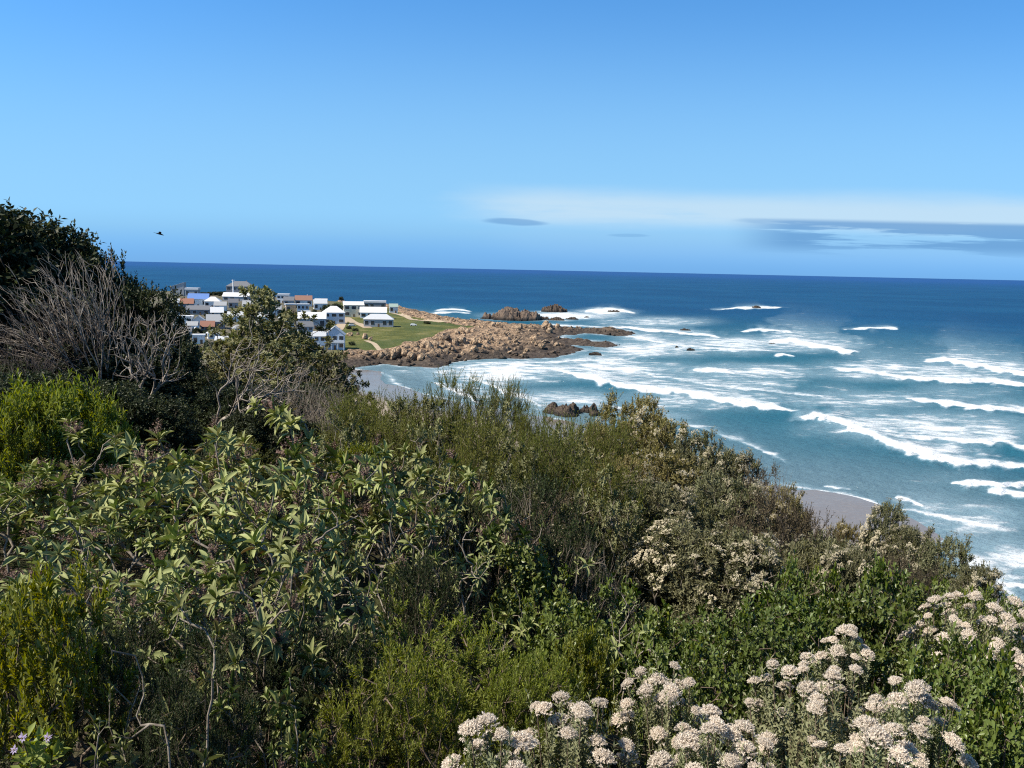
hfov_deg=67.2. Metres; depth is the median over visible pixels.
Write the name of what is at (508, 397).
feathery shrub
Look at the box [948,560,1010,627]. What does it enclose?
flowering shrub
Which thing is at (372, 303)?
house
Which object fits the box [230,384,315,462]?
twig bush
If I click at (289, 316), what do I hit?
leafy tree
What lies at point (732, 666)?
glossy shrub
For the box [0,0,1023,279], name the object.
sky
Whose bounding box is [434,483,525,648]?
heath shrub
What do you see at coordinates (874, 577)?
glossy shrub
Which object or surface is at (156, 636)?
heath shrub
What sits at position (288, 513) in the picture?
heath shrub
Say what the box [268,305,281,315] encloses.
house
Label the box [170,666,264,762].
crooked shrub
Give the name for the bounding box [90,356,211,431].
windswept tree
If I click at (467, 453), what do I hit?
feathery shrub
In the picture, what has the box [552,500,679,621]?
flowering shrub
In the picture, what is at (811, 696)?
bristle bush
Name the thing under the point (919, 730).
bristle bush
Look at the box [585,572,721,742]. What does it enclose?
glossy shrub
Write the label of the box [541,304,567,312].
rock island
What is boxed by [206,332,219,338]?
house
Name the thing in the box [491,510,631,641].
heath shrub
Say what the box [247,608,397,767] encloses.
heath shrub
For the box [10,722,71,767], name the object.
daisy plant
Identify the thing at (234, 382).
windswept tree
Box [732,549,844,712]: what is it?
glossy shrub
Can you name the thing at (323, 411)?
twig bush
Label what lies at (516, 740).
flowering shrub
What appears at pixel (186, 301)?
house
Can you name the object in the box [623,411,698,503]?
olive shrub
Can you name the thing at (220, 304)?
house
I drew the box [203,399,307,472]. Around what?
windswept tree
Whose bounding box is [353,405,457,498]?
feathery shrub
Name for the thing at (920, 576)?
dry shrub
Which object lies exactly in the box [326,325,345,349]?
house
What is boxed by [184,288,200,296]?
house
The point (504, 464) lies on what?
leafy shrub
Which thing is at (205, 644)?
heath shrub
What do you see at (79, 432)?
felted shrub
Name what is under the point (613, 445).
feathery shrub
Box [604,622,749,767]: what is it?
glossy shrub
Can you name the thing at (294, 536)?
heath shrub
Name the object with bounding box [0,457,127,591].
felted shrub
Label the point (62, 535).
heath shrub
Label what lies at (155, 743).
heath shrub
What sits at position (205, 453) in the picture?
heath shrub
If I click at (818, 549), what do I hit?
flowering shrub
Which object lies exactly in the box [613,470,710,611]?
flowering shrub
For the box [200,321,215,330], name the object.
house
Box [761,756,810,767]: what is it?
heath shrub
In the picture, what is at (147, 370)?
dead tree
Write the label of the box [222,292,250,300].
house
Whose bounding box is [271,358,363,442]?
twig bush
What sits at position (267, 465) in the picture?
feathery shrub
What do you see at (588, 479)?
feathery shrub
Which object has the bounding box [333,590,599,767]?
heath shrub
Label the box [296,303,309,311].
house
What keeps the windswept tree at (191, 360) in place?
on the ground
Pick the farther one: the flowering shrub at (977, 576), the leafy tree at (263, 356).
the leafy tree at (263, 356)
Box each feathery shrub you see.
[138,457,196,521]
[144,474,211,536]
[179,474,266,527]
[214,429,279,498]
[288,385,402,497]
[319,384,434,457]
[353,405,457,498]
[369,384,457,469]
[414,484,524,574]
[417,404,518,512]
[419,364,509,457]
[476,371,539,444]
[492,410,603,534]
[498,403,555,474]
[530,409,601,502]
[543,445,667,587]
[569,408,649,507]
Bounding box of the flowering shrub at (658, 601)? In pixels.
[650,558,751,628]
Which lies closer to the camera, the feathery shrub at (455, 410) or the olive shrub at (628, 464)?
the olive shrub at (628, 464)
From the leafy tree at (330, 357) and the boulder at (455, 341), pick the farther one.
the boulder at (455, 341)
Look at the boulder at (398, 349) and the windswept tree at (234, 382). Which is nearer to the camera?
the windswept tree at (234, 382)
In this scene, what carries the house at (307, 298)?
on the headland
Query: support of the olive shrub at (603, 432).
on the ground
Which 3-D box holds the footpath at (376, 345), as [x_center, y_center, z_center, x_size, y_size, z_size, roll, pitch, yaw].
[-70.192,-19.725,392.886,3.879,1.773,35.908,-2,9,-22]
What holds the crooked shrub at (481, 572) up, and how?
on the ground
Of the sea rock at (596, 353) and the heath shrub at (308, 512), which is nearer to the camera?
the heath shrub at (308, 512)
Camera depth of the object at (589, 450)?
10.72 m
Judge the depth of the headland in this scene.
448.43 m
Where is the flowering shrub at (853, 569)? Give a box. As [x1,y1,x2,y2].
[815,542,896,645]
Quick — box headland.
[142,290,634,367]
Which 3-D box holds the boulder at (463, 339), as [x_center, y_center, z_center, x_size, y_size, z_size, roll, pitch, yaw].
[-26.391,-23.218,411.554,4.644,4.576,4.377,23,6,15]
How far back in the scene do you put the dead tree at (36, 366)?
12.70 m
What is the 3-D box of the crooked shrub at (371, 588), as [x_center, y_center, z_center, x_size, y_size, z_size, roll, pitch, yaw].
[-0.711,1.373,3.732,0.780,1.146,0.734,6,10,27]
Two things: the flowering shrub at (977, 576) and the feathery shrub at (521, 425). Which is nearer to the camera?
the flowering shrub at (977, 576)
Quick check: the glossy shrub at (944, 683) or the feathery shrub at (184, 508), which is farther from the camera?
the feathery shrub at (184, 508)
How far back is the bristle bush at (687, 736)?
2.19 m
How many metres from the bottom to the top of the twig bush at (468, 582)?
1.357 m
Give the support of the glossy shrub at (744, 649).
on the ground
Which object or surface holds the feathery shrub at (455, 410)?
on the ground
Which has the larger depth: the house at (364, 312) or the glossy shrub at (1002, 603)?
the house at (364, 312)
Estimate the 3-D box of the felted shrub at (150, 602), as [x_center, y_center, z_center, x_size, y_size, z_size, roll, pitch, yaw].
[-1.367,1.225,3.133,0.647,1.021,0.688,5,7,23]
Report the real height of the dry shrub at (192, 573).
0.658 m
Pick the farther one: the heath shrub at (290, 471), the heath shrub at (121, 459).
the heath shrub at (290, 471)
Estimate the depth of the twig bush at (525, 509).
6.90 m
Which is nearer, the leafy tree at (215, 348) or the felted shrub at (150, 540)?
the felted shrub at (150, 540)
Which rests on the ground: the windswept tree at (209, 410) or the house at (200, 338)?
the windswept tree at (209, 410)
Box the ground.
[0,441,957,767]
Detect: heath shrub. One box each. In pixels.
[0,367,127,522]
[0,384,94,528]
[0,498,36,570]
[0,618,84,767]
[0,754,68,767]
[29,612,162,762]
[30,488,144,568]
[52,610,221,756]
[61,398,152,503]
[85,477,173,532]
[111,650,265,767]
[161,616,310,767]
[168,446,256,521]
[181,459,267,525]
[182,579,322,684]
[223,516,299,578]
[234,482,298,562]
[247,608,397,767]
[262,446,314,502]
[276,467,375,536]
[279,503,310,545]
[303,624,499,767]
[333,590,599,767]
[367,487,448,541]
[369,539,483,734]
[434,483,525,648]
[454,649,598,767]
[465,465,609,611]
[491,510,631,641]
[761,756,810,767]
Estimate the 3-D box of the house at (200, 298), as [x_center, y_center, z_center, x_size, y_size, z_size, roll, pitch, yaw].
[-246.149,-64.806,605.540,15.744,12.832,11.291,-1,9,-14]
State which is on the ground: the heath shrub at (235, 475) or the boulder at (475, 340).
the heath shrub at (235, 475)
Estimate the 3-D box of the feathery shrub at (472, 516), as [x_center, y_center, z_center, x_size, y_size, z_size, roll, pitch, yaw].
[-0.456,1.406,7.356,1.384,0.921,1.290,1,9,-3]
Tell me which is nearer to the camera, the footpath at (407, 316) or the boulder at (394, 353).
the boulder at (394, 353)
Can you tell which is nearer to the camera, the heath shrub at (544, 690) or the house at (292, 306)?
the heath shrub at (544, 690)
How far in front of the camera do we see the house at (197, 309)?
534.84 m
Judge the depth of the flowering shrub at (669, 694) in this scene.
2.67 m
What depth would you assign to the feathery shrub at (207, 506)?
9.30 m
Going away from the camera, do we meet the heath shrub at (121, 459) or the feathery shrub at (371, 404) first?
the heath shrub at (121, 459)
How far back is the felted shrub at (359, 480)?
5.04 m
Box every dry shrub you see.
[0,554,17,597]
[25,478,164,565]
[84,549,190,624]
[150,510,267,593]
[182,547,250,616]
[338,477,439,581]
[521,487,623,591]
[717,456,797,534]
[719,484,811,602]
[774,499,856,642]
[879,547,917,608]
[895,559,951,611]
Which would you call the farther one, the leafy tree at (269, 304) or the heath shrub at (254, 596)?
the leafy tree at (269, 304)
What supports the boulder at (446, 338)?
on the headland
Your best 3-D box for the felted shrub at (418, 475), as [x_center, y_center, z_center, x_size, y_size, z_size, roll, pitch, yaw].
[-0.823,1.333,5.836,1.255,1.848,1.180,-2,12,-5]
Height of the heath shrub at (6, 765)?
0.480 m
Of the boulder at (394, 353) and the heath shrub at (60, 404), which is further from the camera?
the boulder at (394, 353)
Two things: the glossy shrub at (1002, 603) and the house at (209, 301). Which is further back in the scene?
the house at (209, 301)
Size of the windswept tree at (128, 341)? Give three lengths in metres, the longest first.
3.587 x 3.581 x 2.553 m
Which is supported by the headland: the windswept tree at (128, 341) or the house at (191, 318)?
the house at (191, 318)
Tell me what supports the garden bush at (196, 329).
on the headland
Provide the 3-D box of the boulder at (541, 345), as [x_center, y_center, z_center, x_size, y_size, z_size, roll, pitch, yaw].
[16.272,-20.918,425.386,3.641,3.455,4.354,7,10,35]
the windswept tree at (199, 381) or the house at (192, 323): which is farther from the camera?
the house at (192, 323)
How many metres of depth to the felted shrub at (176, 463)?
5.21 m
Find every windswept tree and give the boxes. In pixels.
[0,197,89,347]
[0,208,104,323]
[0,234,113,344]
[0,337,151,398]
[0,367,97,408]
[2,308,156,375]
[68,243,156,332]
[83,377,160,449]
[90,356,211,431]
[97,279,202,367]
[110,392,205,466]
[125,324,213,395]
[151,366,230,433]
[188,383,273,447]
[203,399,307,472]
[218,377,273,394]
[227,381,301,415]
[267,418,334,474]
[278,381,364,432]
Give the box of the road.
[336,317,372,329]
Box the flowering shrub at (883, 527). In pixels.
[854,497,918,574]
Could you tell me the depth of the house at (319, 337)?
370.01 m
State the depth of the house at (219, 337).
372.46 m
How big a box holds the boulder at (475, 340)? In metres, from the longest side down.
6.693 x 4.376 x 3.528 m
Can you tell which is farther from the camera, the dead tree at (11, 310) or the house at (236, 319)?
the house at (236, 319)
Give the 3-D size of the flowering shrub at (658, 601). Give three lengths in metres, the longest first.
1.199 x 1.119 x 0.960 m
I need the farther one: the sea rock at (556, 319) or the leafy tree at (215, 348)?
the sea rock at (556, 319)
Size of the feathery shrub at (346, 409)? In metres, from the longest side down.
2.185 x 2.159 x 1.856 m
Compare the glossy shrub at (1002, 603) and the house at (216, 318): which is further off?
the house at (216, 318)
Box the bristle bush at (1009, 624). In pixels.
[877,584,1023,765]
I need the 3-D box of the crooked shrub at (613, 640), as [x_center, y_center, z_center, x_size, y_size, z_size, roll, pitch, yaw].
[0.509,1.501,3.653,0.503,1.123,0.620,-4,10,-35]
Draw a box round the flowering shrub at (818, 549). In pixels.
[749,528,862,661]
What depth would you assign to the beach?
156.20 m
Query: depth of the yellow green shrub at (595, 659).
3.16 m
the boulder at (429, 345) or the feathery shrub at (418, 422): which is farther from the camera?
the boulder at (429, 345)
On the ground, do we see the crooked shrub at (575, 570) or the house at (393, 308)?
the crooked shrub at (575, 570)
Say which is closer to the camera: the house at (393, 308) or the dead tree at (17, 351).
the dead tree at (17, 351)
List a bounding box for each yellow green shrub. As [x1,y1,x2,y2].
[0,548,139,767]
[541,624,622,747]
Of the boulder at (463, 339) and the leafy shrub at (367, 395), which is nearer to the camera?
the leafy shrub at (367, 395)
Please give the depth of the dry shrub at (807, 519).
9.66 m
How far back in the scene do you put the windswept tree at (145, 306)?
16.88 m
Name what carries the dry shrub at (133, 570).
on the ground
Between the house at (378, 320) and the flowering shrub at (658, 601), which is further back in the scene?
the house at (378, 320)
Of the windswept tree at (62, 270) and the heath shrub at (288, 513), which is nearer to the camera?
the heath shrub at (288, 513)
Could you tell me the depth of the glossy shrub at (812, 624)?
4.15 m
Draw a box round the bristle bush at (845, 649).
[809,621,874,729]
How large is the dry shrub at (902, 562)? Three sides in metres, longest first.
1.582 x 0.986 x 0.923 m
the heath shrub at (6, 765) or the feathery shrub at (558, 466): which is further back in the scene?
the feathery shrub at (558, 466)
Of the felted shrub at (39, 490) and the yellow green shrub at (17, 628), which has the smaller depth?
the yellow green shrub at (17, 628)
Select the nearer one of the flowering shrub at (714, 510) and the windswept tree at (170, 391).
the flowering shrub at (714, 510)
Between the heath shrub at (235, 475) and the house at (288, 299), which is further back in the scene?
the house at (288, 299)
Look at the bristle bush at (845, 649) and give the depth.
3.52 m
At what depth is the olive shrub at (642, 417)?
13.62 m
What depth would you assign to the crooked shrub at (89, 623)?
2.91 m
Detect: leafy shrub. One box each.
[308,404,379,500]
[325,441,374,516]
[338,390,400,439]
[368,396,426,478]
[392,418,459,545]
[410,393,468,464]
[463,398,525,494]
[479,439,547,534]
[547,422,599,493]
[559,464,644,615]
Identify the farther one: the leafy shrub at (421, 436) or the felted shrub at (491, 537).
the leafy shrub at (421, 436)
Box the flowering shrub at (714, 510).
[668,463,788,605]
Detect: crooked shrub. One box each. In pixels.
[35,580,163,747]
[83,591,245,767]
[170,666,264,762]
[191,579,310,767]
[255,485,410,702]
[305,548,432,750]
[338,483,479,661]
[377,517,538,685]
[398,688,509,767]
[420,634,515,708]
[472,509,594,653]
[582,590,673,738]
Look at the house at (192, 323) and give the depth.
426.67 m
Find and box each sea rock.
[549,317,564,320]
[566,317,578,319]
[589,352,601,355]
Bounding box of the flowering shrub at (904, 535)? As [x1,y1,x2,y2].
[872,522,942,596]
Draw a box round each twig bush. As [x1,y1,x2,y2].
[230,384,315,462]
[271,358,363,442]
[299,388,343,433]
[400,501,507,675]
[465,480,584,617]
[531,533,636,662]
[745,460,795,548]
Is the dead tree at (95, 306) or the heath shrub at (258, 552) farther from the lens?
the dead tree at (95, 306)
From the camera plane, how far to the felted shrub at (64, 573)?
3.40 m
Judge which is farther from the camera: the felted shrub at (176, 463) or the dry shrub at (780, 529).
the dry shrub at (780, 529)
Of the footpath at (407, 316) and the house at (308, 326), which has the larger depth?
the footpath at (407, 316)
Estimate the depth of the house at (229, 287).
799.07 m
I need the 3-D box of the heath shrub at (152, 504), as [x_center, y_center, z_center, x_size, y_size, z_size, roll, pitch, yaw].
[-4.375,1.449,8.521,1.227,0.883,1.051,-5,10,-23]
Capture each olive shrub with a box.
[576,418,648,468]
[577,450,669,548]
[583,387,669,465]
[615,440,705,529]
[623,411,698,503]
[751,481,813,543]
[827,515,873,575]
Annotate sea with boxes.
[104,261,1023,601]
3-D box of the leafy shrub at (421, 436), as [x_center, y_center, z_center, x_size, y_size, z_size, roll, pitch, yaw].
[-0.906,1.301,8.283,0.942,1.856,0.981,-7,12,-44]
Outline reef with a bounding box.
[543,402,599,417]
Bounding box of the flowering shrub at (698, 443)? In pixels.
[653,427,726,521]
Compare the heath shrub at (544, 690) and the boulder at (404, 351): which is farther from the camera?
the boulder at (404, 351)
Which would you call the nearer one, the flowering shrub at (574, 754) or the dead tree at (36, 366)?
the flowering shrub at (574, 754)
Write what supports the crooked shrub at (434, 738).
on the ground
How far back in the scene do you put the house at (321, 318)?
464.45 m
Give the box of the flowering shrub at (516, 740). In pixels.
[441,711,537,767]
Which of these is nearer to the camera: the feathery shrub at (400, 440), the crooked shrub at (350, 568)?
the crooked shrub at (350, 568)
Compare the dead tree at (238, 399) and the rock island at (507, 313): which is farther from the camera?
the rock island at (507, 313)
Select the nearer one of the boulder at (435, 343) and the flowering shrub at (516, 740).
the flowering shrub at (516, 740)
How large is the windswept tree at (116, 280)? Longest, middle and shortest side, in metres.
4.290 x 3.119 x 2.861 m
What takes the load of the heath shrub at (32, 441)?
on the ground
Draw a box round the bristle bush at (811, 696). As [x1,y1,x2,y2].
[726,643,915,767]
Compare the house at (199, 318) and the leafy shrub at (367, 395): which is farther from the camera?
the house at (199, 318)
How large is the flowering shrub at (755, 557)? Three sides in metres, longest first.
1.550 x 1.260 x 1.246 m
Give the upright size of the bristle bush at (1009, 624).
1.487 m
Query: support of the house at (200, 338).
on the headland
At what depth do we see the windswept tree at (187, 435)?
12.25 m
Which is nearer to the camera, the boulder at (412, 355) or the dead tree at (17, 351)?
the dead tree at (17, 351)
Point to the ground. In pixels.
(608, 745)
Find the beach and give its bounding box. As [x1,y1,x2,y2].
[240,368,1023,612]
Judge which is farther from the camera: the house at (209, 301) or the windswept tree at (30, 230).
the house at (209, 301)
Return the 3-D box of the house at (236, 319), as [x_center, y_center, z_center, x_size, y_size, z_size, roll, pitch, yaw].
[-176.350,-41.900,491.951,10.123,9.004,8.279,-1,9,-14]
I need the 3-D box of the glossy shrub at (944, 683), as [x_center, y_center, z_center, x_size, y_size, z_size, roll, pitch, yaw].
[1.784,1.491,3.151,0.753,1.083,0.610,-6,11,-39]
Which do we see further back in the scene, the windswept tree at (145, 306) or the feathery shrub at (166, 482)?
the windswept tree at (145, 306)
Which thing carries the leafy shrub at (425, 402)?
on the ground
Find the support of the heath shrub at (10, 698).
on the ground
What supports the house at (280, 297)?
on the headland
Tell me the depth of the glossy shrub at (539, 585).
5.23 m
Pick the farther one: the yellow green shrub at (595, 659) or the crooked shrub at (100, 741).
the yellow green shrub at (595, 659)
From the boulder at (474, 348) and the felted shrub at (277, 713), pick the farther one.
the boulder at (474, 348)
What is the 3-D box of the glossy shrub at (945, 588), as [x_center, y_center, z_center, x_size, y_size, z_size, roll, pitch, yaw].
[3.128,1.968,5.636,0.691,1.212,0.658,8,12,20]
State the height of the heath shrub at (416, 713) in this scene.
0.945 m
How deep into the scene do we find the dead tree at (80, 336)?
14.44 m
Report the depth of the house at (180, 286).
767.91 m
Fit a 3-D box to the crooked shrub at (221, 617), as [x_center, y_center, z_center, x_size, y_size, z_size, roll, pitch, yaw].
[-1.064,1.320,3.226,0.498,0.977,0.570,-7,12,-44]
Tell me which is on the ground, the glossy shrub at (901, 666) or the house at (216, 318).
the glossy shrub at (901, 666)
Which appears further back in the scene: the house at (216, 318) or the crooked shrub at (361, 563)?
the house at (216, 318)
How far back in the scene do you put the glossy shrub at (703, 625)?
4.89 m
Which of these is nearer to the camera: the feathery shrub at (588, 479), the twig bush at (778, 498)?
the feathery shrub at (588, 479)
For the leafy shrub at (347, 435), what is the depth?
9.85 m
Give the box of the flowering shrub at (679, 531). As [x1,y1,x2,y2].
[618,506,755,648]
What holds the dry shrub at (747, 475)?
on the ground
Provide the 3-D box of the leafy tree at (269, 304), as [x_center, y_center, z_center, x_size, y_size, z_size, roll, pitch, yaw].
[-7.492,-0.532,22.160,3.119,4.709,2.835,9,12,42]
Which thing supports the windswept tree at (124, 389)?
on the ground
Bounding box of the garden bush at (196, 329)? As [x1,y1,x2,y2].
[192,327,201,333]
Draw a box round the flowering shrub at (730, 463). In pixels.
[688,444,761,530]
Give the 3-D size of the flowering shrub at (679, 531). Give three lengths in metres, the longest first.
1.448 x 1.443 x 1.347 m
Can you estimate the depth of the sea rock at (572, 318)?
711.97 m
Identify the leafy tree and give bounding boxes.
[198,284,303,385]
[200,337,259,384]
[231,336,325,396]
[252,309,342,393]
[305,349,377,419]
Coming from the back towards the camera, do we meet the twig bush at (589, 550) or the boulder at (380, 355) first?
the boulder at (380, 355)
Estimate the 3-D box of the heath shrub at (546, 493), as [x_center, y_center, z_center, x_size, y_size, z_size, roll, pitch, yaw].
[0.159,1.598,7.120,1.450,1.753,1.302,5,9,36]
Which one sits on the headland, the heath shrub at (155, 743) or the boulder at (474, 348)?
the boulder at (474, 348)
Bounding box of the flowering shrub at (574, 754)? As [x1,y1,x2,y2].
[509,673,654,767]
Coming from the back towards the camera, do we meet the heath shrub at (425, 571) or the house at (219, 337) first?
the house at (219, 337)
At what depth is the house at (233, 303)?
611.60 m
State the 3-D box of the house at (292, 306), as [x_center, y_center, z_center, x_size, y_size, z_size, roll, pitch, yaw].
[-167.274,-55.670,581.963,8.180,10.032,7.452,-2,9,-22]
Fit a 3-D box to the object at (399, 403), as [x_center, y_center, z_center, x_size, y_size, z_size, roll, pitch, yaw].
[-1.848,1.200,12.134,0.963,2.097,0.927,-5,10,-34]
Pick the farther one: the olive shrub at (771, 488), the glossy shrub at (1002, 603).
the olive shrub at (771, 488)
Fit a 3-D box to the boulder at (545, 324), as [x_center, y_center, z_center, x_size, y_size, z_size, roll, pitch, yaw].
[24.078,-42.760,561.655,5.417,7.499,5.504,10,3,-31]
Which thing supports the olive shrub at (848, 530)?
on the ground
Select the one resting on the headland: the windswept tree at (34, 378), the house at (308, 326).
the house at (308, 326)
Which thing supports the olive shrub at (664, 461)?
on the ground
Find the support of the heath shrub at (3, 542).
on the ground
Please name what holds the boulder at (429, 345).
on the headland
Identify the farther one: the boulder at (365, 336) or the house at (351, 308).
the house at (351, 308)
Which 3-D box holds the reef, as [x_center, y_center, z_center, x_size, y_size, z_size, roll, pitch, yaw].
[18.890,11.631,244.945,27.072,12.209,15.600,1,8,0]
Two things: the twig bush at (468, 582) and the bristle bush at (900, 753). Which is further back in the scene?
the twig bush at (468, 582)
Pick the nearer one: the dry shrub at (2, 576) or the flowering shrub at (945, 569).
the dry shrub at (2, 576)
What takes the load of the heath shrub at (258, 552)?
on the ground
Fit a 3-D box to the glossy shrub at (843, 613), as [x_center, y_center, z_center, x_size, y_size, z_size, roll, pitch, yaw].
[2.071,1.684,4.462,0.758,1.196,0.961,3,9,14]
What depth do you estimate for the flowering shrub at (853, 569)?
7.04 m
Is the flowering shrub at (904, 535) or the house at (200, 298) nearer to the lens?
the flowering shrub at (904, 535)
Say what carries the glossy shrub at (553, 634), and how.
on the ground
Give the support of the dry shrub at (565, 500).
on the ground
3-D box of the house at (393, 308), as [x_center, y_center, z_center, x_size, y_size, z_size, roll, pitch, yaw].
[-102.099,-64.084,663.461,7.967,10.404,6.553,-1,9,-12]
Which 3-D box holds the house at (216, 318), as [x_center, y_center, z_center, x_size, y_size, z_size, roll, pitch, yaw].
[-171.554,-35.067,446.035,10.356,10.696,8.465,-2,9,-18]
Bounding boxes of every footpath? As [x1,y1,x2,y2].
[364,340,383,349]
[393,313,446,321]
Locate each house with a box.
[170,282,185,295]
[175,315,194,323]
[180,298,194,309]
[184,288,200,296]
[185,305,210,314]
[185,321,199,328]
[187,293,209,304]
[192,334,205,343]
[193,315,205,325]
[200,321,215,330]
[204,297,221,306]
[206,314,224,328]
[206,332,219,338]
[210,307,223,313]
[213,301,227,310]
[214,336,228,339]
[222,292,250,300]
[226,280,254,292]
[227,311,244,321]
[228,298,238,307]
[242,300,257,310]
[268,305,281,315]
[277,293,289,302]
[283,296,294,305]
[284,303,295,312]
[295,294,311,305]
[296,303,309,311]
[296,321,313,331]
[297,312,326,328]
[313,299,327,309]
[313,331,325,349]
[322,306,344,323]
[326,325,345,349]
[342,301,363,316]
[359,307,386,317]
[363,314,393,326]
[364,300,385,306]
[389,304,397,312]
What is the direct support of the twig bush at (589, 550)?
on the ground
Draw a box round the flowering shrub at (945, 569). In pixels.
[890,530,981,628]
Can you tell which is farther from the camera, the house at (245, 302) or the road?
the house at (245, 302)
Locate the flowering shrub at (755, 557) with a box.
[668,521,793,638]
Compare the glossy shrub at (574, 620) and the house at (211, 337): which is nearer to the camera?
the glossy shrub at (574, 620)
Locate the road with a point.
(347, 319)
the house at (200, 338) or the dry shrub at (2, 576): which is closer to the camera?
the dry shrub at (2, 576)
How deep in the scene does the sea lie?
378.40 m
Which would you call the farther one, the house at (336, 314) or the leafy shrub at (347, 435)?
the house at (336, 314)
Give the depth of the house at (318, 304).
639.93 m
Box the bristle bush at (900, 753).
[781,710,921,767]
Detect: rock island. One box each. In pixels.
[480,306,548,320]
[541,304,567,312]
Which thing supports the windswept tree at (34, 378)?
on the ground
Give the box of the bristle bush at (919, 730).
[848,664,978,767]
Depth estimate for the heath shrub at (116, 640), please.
2.23 m
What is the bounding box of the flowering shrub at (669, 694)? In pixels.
[608,649,721,767]
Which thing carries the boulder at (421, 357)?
on the headland
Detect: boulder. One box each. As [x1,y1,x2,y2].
[362,333,367,338]
[377,351,383,358]
[384,348,390,357]
[390,348,397,358]
[396,347,401,356]
[401,348,407,355]
[407,352,416,359]
[417,354,424,360]
[426,342,433,349]
[433,340,438,346]
[442,336,450,339]
[452,338,457,344]
[459,337,466,343]
[470,345,477,352]
[472,337,477,344]
[538,343,544,348]
[541,320,548,328]
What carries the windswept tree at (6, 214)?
on the ground
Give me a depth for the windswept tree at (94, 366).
14.55 m
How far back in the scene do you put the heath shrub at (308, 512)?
6.94 m
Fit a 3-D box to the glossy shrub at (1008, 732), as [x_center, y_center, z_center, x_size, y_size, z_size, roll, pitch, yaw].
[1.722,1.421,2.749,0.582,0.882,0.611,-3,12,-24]
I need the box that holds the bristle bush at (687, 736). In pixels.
[646,704,789,767]
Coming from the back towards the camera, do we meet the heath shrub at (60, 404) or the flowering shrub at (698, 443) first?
the flowering shrub at (698, 443)
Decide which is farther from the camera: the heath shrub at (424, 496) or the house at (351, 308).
the house at (351, 308)
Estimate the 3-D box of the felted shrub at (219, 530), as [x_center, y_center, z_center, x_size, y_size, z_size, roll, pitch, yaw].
[-1.468,1.175,4.217,1.111,1.628,1.008,-5,10,-34]
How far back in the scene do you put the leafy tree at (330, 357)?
20.49 m
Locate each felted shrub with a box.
[0,413,198,593]
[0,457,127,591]
[0,515,165,747]
[1,476,212,634]
[79,413,267,643]
[108,561,259,756]
[148,443,345,696]
[155,394,366,568]
[188,665,336,767]
[189,524,393,767]
[241,431,439,676]
[319,439,478,624]
[383,467,546,636]
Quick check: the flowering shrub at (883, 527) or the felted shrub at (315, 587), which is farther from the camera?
the flowering shrub at (883, 527)
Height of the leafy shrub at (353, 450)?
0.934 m
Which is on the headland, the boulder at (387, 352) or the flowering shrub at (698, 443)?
the boulder at (387, 352)
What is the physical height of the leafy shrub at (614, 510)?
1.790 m
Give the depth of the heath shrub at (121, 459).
9.05 m
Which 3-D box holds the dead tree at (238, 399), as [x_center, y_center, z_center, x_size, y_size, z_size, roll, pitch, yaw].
[-4.309,0.276,13.160,1.725,2.867,1.458,-6,11,-39]
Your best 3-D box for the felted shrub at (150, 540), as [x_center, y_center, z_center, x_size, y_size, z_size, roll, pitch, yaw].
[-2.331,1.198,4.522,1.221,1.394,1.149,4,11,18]
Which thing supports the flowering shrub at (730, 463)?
on the ground
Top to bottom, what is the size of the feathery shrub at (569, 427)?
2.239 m
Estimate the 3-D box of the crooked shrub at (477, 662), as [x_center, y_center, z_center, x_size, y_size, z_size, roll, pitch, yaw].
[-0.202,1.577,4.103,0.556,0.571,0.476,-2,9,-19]
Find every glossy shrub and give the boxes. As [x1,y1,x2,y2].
[460,538,592,668]
[507,596,634,717]
[510,615,630,702]
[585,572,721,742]
[595,618,741,741]
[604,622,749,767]
[672,590,800,740]
[679,627,750,721]
[714,581,864,722]
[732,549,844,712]
[810,551,932,714]
[814,575,946,717]
[851,638,984,767]
[870,620,1023,767]
[892,571,1000,673]
[919,658,1023,767]
[977,590,1023,653]
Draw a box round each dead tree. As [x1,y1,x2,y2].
[0,246,135,385]
[0,278,123,356]
[0,291,133,381]
[0,324,89,372]
[0,354,72,400]
[91,313,191,398]
[197,317,310,468]

